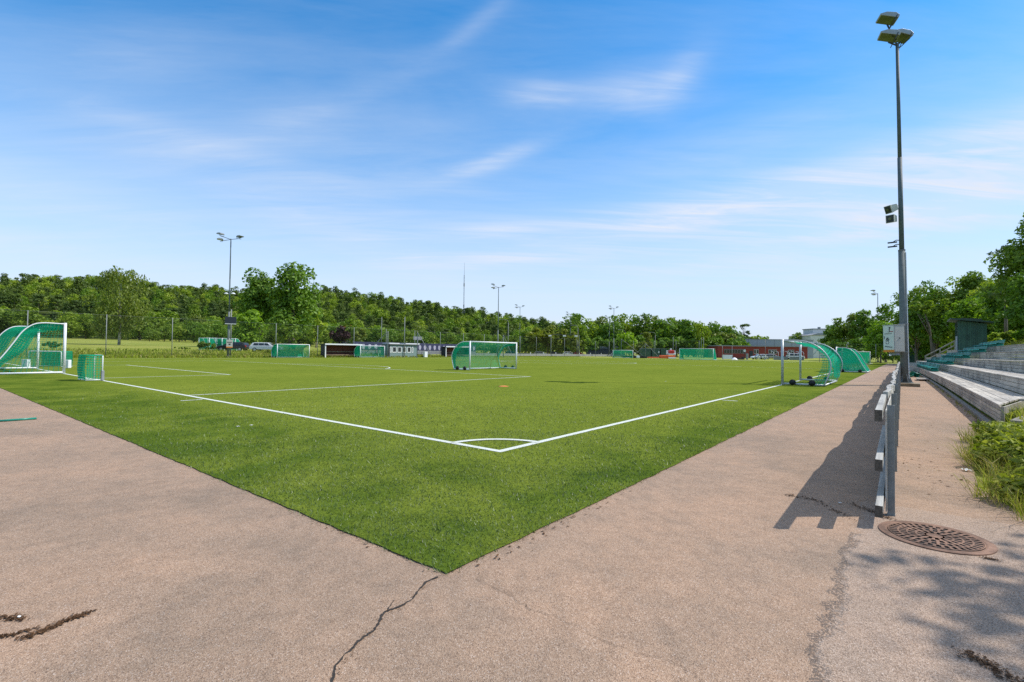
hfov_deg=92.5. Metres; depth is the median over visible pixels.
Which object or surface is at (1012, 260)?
broadleaf tree
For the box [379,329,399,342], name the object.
broadleaf tree
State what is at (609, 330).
floodlight mast
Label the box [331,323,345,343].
broadleaf tree
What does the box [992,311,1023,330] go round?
broadleaf tree
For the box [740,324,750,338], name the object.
pine tree
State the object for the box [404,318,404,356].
steel post
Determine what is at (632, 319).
broadleaf tree
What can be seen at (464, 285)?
radio mast
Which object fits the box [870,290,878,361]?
floodlight mast
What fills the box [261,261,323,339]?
broadleaf tree
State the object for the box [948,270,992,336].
broadleaf tree
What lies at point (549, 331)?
broadleaf tree
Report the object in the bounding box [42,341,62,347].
shrub
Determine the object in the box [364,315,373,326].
pine tree
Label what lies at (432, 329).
pine tree
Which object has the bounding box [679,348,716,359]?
football goal
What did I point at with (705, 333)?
birch tree
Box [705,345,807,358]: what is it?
red building
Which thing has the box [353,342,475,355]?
banner
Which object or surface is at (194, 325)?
broadleaf tree
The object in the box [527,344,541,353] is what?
broadleaf tree
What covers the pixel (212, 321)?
broadleaf tree
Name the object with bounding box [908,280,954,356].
broadleaf tree
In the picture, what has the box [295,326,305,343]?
broadleaf tree
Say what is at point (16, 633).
leaf litter
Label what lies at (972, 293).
broadleaf tree
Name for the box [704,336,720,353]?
broadleaf tree
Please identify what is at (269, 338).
broadleaf tree
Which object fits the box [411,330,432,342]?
broadleaf tree
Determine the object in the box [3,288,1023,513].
ground
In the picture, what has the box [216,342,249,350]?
parked car
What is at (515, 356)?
verge grass
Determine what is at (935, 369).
bucket seat
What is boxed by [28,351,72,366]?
mini goal
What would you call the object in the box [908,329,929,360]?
broadleaf tree
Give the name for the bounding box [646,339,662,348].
broadleaf tree
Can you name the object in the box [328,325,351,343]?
broadleaf tree
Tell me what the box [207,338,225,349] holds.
football goal
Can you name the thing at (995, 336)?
shrub
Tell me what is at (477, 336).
broadleaf tree
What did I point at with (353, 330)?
broadleaf tree
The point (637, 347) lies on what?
shrub
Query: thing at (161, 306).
pine tree
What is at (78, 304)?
pine tree
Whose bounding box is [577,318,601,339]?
broadleaf tree
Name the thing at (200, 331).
broadleaf tree
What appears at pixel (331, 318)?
broadleaf tree
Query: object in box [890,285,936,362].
broadleaf tree
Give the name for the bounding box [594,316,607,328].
broadleaf tree
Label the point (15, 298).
pine tree
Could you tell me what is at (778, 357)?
player shelter
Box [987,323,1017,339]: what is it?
broadleaf tree
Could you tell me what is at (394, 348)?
window
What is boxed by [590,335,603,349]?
broadleaf tree
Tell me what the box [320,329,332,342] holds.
shrub
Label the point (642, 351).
container
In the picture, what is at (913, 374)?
bucket seat
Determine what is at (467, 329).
broadleaf tree
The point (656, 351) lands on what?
container
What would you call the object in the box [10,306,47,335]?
broadleaf tree
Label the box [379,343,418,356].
timekeeper booth
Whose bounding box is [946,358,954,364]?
bucket seat
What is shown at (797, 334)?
broadleaf tree
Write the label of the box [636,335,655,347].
broadleaf tree
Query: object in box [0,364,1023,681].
path
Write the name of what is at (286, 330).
shrub
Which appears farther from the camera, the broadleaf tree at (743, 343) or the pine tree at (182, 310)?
the pine tree at (182, 310)
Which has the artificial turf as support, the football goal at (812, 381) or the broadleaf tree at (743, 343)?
the football goal at (812, 381)
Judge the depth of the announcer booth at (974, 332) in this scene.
43.49 m
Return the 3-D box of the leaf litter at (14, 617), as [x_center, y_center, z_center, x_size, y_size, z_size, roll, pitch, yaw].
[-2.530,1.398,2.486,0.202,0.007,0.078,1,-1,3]
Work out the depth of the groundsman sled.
125.25 m
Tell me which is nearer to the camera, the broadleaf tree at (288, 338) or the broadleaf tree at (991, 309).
the broadleaf tree at (991, 309)
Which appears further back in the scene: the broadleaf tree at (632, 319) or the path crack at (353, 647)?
the broadleaf tree at (632, 319)
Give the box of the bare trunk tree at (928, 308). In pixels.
[908,298,949,356]
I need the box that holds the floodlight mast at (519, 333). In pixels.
[515,304,523,353]
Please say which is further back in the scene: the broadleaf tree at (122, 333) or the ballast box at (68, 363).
the broadleaf tree at (122, 333)
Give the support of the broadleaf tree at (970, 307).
on the ground at (109, 343)
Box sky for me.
[0,0,1023,354]
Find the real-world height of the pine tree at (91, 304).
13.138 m
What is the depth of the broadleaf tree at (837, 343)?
115.57 m
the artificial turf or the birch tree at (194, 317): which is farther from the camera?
the birch tree at (194, 317)
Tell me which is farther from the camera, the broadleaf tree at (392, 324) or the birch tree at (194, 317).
the broadleaf tree at (392, 324)
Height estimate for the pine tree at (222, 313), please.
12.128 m
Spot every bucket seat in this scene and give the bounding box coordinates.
[909,371,921,376]
[930,364,940,371]
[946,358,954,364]
[962,352,971,358]
[995,340,1004,345]
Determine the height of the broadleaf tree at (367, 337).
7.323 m
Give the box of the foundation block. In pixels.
[901,383,919,386]
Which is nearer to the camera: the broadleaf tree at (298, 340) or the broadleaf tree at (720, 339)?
the broadleaf tree at (298, 340)
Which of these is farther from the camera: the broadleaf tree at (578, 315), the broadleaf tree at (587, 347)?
the broadleaf tree at (578, 315)
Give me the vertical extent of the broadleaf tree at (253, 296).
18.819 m
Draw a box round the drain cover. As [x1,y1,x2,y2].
[878,521,997,555]
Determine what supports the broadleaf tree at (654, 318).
on the ground at (109, 343)
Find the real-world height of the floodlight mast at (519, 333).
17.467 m
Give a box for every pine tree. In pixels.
[0,296,11,309]
[3,293,23,309]
[31,294,47,312]
[44,294,65,311]
[44,312,58,320]
[62,303,74,313]
[71,300,83,313]
[81,301,95,317]
[140,300,153,311]
[147,307,159,314]
[157,304,165,314]
[162,308,179,316]
[173,313,186,323]
[178,308,186,313]
[207,303,218,316]
[219,310,227,320]
[339,312,348,322]
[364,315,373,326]
[375,318,383,326]
[407,322,416,333]
[426,326,435,333]
[441,328,449,338]
[451,326,461,335]
[490,324,498,335]
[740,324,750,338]
[981,243,1018,332]
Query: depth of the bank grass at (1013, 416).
9.46 m
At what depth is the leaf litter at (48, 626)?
2.42 m
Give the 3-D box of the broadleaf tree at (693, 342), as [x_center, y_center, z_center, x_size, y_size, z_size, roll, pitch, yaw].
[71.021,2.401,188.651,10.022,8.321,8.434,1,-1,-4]
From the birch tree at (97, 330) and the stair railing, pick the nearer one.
the stair railing
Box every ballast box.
[21,359,30,366]
[66,360,70,367]
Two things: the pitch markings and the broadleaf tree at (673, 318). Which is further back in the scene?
the broadleaf tree at (673, 318)
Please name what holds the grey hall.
on the ground at (109, 343)
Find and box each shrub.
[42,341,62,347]
[197,341,216,349]
[276,317,302,343]
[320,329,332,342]
[349,327,365,342]
[626,341,651,355]
[987,332,1003,341]
[1000,330,1022,343]
[1012,329,1023,339]
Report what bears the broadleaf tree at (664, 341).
on the ground at (109, 343)
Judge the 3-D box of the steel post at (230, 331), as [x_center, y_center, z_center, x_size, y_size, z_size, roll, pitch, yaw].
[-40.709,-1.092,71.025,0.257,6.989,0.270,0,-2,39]
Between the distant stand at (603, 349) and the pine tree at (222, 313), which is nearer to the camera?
the distant stand at (603, 349)
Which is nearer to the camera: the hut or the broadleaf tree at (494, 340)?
the hut
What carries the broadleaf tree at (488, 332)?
on the ground at (109, 343)
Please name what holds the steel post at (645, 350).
on the ground at (109, 343)
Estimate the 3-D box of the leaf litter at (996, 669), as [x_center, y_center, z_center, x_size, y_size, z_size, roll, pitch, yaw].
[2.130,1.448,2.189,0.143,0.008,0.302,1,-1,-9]
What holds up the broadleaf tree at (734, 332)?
on the ground at (109, 343)
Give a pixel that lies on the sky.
(728, 163)
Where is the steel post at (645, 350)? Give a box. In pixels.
[634,343,657,355]
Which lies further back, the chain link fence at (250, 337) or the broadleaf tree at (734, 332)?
the broadleaf tree at (734, 332)
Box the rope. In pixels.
[0,417,36,421]
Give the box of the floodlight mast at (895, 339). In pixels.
[875,11,913,382]
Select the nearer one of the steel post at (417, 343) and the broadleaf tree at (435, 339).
the steel post at (417, 343)
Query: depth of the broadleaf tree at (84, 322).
213.67 m
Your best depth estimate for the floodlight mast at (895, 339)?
23.02 m
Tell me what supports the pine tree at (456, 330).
on the ground at (109, 343)
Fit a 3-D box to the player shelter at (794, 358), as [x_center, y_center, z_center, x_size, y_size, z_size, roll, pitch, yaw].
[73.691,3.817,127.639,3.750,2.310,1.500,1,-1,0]
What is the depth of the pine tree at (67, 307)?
294.96 m
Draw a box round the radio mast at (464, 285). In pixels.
[463,262,464,307]
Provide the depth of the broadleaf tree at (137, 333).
208.71 m
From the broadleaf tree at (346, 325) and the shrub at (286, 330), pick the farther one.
the broadleaf tree at (346, 325)
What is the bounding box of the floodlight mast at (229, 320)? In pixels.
[216,232,243,357]
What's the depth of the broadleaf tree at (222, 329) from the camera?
163.91 m
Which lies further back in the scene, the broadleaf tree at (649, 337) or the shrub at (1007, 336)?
the broadleaf tree at (649, 337)
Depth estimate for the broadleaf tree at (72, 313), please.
223.27 m
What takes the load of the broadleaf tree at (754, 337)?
on the ground at (109, 343)
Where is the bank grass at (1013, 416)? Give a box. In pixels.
[986,402,1023,425]
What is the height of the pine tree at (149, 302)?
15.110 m
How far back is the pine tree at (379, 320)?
301.11 m
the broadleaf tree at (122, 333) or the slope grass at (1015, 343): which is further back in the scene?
the broadleaf tree at (122, 333)
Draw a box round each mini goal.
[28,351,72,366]
[77,354,103,380]
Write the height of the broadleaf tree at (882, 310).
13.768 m
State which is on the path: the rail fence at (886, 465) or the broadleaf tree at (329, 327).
the rail fence at (886, 465)
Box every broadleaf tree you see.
[0,305,10,333]
[0,309,22,330]
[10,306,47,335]
[38,320,60,337]
[54,311,80,337]
[56,315,85,338]
[74,313,95,338]
[113,322,134,339]
[125,316,156,339]
[141,327,161,341]
[146,312,171,340]
[154,326,171,341]
[157,310,180,340]
[169,324,190,341]
[181,320,201,341]
[186,304,206,322]
[191,322,210,339]
[202,319,225,337]
[206,315,222,323]
[206,321,227,338]
[223,323,240,330]
[225,310,237,316]
[231,309,269,344]
[232,267,278,341]
[254,328,267,342]
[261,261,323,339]
[261,328,279,343]
[272,326,297,343]
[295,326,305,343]
[301,327,315,345]
[308,310,327,347]
[318,323,334,343]
[323,315,337,323]
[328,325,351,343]
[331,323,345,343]
[335,318,363,343]
[347,329,365,343]
[353,319,363,326]
[363,329,372,341]
[368,325,388,341]
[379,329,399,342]
[388,321,398,330]
[398,329,416,342]
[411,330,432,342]
[429,334,439,343]
[430,331,444,342]
[435,323,449,334]
[438,332,457,343]
[450,333,468,343]
[465,326,472,334]
[466,328,487,352]
[479,334,491,352]
[481,330,493,339]
[485,334,505,352]
[504,333,523,351]
[506,330,523,351]
[520,330,531,353]
[525,326,546,353]
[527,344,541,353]
[539,324,555,353]
[547,327,570,353]
[558,315,580,334]
[566,313,587,327]
[566,331,582,351]
[570,324,591,353]
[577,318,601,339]
[577,338,593,351]
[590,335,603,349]
[592,315,623,339]
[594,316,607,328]
[602,339,617,350]
[608,313,636,335]
[610,338,624,350]
[616,331,637,353]
[625,314,642,335]
[630,313,657,338]
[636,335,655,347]
[642,332,652,347]
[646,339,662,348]
[649,315,662,340]
[651,319,678,348]
[656,337,673,349]
[664,317,683,356]
[668,336,685,352]
[675,319,696,356]
[676,339,695,355]
[687,338,698,356]
[702,323,731,341]
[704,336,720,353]
[710,331,737,342]
[712,335,732,344]
[719,338,741,344]
[722,328,747,340]
[730,337,750,345]
[749,335,764,338]
[788,332,801,339]
[817,325,840,358]
[824,339,850,356]
[827,317,856,343]
[843,312,864,347]
[845,337,878,359]
[848,309,875,338]
[861,320,891,362]
[863,303,895,361]
[870,350,899,362]
[881,301,911,361]
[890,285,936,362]
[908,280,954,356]
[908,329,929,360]
[919,334,953,357]
[924,275,975,349]
[941,294,998,332]
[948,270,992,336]
[966,277,997,302]
[975,275,1013,325]
[983,212,1023,306]
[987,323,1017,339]
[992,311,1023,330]
[1000,270,1023,324]
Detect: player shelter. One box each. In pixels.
[772,351,787,359]
[786,351,803,359]
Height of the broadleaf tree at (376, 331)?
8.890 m
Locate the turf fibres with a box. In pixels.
[26,382,818,574]
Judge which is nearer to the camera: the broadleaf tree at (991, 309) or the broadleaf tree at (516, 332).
the broadleaf tree at (991, 309)
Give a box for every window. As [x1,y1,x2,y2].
[392,346,396,352]
[397,347,401,352]
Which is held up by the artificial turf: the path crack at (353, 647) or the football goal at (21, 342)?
the football goal at (21, 342)
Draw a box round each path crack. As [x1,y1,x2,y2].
[331,576,437,681]
[560,618,700,678]
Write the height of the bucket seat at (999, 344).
0.435 m
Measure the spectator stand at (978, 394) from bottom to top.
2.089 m
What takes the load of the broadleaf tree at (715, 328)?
on the ground at (109, 343)
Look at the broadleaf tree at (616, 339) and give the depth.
187.63 m
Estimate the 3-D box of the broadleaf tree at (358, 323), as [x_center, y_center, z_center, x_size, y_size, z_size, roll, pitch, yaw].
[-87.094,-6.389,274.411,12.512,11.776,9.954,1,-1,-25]
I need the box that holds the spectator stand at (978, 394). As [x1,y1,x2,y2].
[909,344,1023,422]
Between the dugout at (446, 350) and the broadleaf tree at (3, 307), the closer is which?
the dugout at (446, 350)
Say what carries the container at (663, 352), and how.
on the ground at (109, 343)
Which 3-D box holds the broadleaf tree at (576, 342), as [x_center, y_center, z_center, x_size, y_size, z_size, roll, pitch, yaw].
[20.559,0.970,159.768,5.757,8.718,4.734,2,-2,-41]
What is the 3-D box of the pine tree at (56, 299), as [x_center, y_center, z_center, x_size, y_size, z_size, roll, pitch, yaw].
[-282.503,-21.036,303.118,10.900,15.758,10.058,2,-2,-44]
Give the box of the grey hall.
[744,339,812,357]
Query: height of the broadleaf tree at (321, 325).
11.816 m
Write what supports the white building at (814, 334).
on the ground at (109, 343)
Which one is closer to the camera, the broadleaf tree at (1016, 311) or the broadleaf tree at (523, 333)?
the broadleaf tree at (1016, 311)
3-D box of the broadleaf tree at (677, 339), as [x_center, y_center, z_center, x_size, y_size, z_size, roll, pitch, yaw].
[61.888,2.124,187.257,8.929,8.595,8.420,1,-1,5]
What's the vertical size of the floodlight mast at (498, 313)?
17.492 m
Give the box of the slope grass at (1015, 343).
[1001,338,1023,350]
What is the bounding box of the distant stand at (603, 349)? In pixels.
[586,346,624,354]
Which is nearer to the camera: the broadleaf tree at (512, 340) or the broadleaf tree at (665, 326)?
the broadleaf tree at (512, 340)
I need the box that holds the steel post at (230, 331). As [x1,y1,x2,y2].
[230,309,231,354]
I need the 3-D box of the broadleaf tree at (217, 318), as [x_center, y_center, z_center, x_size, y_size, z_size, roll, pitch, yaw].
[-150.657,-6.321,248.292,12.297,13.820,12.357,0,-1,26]
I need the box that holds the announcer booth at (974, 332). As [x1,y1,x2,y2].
[947,318,993,351]
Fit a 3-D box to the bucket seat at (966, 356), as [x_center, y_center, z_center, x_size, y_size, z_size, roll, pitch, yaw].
[28.920,0.899,31.165,0.474,0.435,0.430,0,-2,40]
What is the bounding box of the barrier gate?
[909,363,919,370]
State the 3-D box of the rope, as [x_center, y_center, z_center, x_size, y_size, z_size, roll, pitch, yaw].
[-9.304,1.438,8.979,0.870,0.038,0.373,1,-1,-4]
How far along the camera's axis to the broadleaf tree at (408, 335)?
169.34 m
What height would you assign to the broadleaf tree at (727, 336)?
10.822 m
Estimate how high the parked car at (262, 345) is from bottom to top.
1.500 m
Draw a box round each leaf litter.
[0,612,29,621]
[0,625,40,637]
[15,609,97,640]
[333,576,439,672]
[477,422,752,564]
[785,494,850,518]
[846,502,896,519]
[949,646,1023,681]
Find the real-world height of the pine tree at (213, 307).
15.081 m
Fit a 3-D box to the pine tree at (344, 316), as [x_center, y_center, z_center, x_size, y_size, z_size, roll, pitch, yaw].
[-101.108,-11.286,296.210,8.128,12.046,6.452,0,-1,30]
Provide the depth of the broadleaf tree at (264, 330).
172.95 m
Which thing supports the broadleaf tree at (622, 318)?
on the ground at (109, 343)
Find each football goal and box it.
[0,322,66,374]
[198,338,217,349]
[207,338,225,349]
[217,338,236,350]
[271,344,309,357]
[354,345,384,356]
[451,341,516,369]
[612,350,632,357]
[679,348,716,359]
[781,339,842,385]
[834,351,870,363]
[835,347,870,372]
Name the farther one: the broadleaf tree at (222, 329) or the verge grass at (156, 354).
the broadleaf tree at (222, 329)
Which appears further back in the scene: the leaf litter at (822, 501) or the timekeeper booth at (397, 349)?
the timekeeper booth at (397, 349)
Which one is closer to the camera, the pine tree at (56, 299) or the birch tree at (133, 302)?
the birch tree at (133, 302)
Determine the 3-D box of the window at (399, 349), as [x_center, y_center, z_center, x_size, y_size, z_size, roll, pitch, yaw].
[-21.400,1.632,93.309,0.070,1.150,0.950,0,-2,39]
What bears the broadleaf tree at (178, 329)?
on the ground at (109, 343)
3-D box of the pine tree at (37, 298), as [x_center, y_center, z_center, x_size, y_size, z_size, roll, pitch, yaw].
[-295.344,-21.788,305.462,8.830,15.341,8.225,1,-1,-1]
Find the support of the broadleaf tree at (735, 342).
on the ground at (109, 343)
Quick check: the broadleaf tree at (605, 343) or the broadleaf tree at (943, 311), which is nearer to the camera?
the broadleaf tree at (943, 311)
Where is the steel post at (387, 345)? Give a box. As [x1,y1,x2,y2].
[364,332,387,356]
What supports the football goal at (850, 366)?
on the artificial turf
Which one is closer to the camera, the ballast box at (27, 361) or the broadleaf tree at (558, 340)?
the ballast box at (27, 361)
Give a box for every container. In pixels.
[639,348,650,356]
[651,348,659,356]
[660,349,665,354]
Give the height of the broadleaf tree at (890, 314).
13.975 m
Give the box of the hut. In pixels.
[909,348,927,362]
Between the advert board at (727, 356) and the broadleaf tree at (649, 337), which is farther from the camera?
the broadleaf tree at (649, 337)
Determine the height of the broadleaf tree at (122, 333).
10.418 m
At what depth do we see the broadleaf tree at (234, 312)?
295.59 m
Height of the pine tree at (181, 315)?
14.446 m
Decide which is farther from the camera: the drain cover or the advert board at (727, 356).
the advert board at (727, 356)
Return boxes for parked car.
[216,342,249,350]
[249,342,273,351]
[750,354,767,358]
[786,353,804,358]
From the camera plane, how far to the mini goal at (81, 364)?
19.47 m
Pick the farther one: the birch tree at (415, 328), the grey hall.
the grey hall
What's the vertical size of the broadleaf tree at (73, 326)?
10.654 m
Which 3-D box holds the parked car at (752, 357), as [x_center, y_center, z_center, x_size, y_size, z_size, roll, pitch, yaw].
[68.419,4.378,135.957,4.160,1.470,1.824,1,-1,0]
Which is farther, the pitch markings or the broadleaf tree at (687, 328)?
the broadleaf tree at (687, 328)
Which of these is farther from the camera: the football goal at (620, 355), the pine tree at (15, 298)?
the pine tree at (15, 298)
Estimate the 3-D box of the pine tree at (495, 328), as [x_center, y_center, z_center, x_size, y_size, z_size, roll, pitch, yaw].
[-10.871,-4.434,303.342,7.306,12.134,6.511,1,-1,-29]
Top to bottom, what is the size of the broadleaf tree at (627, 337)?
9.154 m
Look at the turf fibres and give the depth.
6.20 m
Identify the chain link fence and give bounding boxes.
[0,309,575,357]
[578,341,695,357]
[819,344,899,362]
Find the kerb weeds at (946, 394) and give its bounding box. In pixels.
[921,376,976,417]
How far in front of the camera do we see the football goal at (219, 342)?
82.08 m
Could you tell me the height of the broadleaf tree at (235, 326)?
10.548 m
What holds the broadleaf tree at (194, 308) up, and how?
on the ground at (109, 343)
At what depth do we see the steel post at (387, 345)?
87.94 m
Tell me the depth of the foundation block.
22.29 m
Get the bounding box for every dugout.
[319,343,361,356]
[441,346,468,356]
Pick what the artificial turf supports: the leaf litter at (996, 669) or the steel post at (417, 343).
the steel post at (417, 343)
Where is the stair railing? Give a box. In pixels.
[925,340,954,360]
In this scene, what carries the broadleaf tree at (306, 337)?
on the ground at (109, 343)
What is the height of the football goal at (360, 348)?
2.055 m
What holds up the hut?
on the ground at (109, 343)
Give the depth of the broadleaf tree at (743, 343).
186.74 m
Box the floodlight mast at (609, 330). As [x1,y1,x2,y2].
[605,315,609,350]
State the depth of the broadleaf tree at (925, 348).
78.14 m
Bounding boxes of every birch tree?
[81,265,155,344]
[88,311,113,338]
[187,313,206,341]
[411,323,424,336]
[541,329,555,353]
[692,323,711,355]
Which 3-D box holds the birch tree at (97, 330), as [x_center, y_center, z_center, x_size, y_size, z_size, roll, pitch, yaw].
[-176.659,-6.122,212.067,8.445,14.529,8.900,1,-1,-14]
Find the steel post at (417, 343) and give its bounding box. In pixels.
[416,332,430,357]
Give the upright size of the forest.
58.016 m
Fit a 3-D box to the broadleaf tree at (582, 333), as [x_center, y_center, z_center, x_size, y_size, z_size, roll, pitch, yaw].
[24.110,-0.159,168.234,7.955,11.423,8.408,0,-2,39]
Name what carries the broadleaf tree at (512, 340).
on the ground at (109, 343)
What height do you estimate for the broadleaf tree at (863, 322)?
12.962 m
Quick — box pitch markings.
[7,357,871,451]
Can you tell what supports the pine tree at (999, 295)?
on the ground at (109, 343)
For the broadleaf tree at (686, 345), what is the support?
on the ground at (109, 343)
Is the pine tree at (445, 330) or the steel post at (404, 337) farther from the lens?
the pine tree at (445, 330)
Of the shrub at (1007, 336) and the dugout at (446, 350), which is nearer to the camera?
the shrub at (1007, 336)
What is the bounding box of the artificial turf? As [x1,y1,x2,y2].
[0,357,886,572]
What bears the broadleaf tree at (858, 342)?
on the ground at (109, 343)
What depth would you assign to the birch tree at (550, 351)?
185.60 m
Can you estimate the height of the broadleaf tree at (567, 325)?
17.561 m
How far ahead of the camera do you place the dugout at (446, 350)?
104.73 m
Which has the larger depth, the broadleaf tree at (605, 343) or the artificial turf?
the broadleaf tree at (605, 343)
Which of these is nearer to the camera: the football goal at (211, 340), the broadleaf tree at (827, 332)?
the football goal at (211, 340)
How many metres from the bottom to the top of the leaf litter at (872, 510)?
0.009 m
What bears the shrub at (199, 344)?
on the ground at (109, 343)
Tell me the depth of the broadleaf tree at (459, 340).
164.20 m
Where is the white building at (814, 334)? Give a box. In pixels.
[787,327,833,357]
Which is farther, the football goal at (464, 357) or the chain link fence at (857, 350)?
the chain link fence at (857, 350)
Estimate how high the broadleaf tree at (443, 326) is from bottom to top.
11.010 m
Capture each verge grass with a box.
[0,347,443,357]
[431,356,580,356]
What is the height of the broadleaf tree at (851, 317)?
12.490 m
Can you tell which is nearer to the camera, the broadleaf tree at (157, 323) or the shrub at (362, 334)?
the shrub at (362, 334)
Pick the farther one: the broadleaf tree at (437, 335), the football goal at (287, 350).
the broadleaf tree at (437, 335)
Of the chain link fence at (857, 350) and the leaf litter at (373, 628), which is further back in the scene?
the chain link fence at (857, 350)
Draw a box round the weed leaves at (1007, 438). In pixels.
[968,419,1023,501]
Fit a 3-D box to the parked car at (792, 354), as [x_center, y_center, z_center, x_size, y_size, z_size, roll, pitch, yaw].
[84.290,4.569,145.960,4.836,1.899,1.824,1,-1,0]
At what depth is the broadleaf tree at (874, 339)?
95.88 m
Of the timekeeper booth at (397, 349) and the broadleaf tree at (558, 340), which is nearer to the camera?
the timekeeper booth at (397, 349)
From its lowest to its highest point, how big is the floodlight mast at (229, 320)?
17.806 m
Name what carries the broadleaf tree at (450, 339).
on the ground at (109, 343)
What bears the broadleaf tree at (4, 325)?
on the ground at (109, 343)
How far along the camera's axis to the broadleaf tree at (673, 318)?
213.24 m
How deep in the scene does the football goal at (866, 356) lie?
83.80 m
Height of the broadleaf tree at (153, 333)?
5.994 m
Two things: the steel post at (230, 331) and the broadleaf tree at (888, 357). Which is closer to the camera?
the steel post at (230, 331)
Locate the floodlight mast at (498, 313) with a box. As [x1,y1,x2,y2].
[491,284,505,355]
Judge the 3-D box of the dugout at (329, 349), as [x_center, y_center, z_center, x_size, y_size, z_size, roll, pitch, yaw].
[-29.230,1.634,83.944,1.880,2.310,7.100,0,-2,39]
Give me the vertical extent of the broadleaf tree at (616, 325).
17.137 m
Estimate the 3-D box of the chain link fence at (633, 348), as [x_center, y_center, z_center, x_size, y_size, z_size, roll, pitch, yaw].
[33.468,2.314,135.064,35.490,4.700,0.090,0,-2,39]
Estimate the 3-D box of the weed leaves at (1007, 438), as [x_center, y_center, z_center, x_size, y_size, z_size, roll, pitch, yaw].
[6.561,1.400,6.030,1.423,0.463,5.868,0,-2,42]
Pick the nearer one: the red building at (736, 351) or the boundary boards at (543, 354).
the boundary boards at (543, 354)
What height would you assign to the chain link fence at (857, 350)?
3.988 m
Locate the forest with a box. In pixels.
[0,273,567,335]
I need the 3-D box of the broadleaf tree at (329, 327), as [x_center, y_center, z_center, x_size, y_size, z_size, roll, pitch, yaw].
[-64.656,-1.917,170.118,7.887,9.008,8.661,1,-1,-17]
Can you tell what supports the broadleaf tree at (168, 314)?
on the ground at (109, 343)
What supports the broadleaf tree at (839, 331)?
on the ground at (109, 343)
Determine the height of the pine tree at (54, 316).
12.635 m
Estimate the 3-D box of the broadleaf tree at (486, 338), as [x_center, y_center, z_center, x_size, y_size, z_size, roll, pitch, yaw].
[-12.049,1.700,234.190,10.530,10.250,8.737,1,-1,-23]
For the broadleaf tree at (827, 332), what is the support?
on the ground at (109, 343)
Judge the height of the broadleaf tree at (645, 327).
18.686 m
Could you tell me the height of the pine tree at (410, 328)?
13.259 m
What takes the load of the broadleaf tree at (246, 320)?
on the ground at (109, 343)
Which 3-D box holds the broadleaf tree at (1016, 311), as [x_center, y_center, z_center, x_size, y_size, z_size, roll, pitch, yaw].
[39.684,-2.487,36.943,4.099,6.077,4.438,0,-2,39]
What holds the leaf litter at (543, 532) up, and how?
on the path
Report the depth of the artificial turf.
10.18 m
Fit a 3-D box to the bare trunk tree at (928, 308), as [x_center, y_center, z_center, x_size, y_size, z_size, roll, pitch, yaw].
[54.131,-1.068,64.014,3.583,9.002,3.873,1,-1,0]
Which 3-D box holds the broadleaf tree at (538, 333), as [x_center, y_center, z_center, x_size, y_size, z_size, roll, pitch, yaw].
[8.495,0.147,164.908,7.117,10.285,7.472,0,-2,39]
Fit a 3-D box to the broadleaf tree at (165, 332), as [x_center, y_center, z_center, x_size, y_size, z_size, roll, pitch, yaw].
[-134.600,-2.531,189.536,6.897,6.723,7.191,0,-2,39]
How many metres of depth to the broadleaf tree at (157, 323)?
216.56 m
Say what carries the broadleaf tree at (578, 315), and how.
on the ground at (109, 343)
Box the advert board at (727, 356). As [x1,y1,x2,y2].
[722,355,732,358]
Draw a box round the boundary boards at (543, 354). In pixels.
[440,352,621,356]
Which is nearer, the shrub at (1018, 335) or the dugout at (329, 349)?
the shrub at (1018, 335)
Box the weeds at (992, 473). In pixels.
[929,419,1023,521]
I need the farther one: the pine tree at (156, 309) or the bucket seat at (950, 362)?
the pine tree at (156, 309)
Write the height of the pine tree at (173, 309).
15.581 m
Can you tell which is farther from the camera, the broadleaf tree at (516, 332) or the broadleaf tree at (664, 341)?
the broadleaf tree at (516, 332)
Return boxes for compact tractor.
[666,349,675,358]
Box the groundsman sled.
[647,355,675,358]
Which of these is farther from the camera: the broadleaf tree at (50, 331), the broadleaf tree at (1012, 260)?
the broadleaf tree at (50, 331)
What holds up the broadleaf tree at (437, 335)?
on the ground at (109, 343)
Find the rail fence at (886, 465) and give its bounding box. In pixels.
[874,362,900,517]
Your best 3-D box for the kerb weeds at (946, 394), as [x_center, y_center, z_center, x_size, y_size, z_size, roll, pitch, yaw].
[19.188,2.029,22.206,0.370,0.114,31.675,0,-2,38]

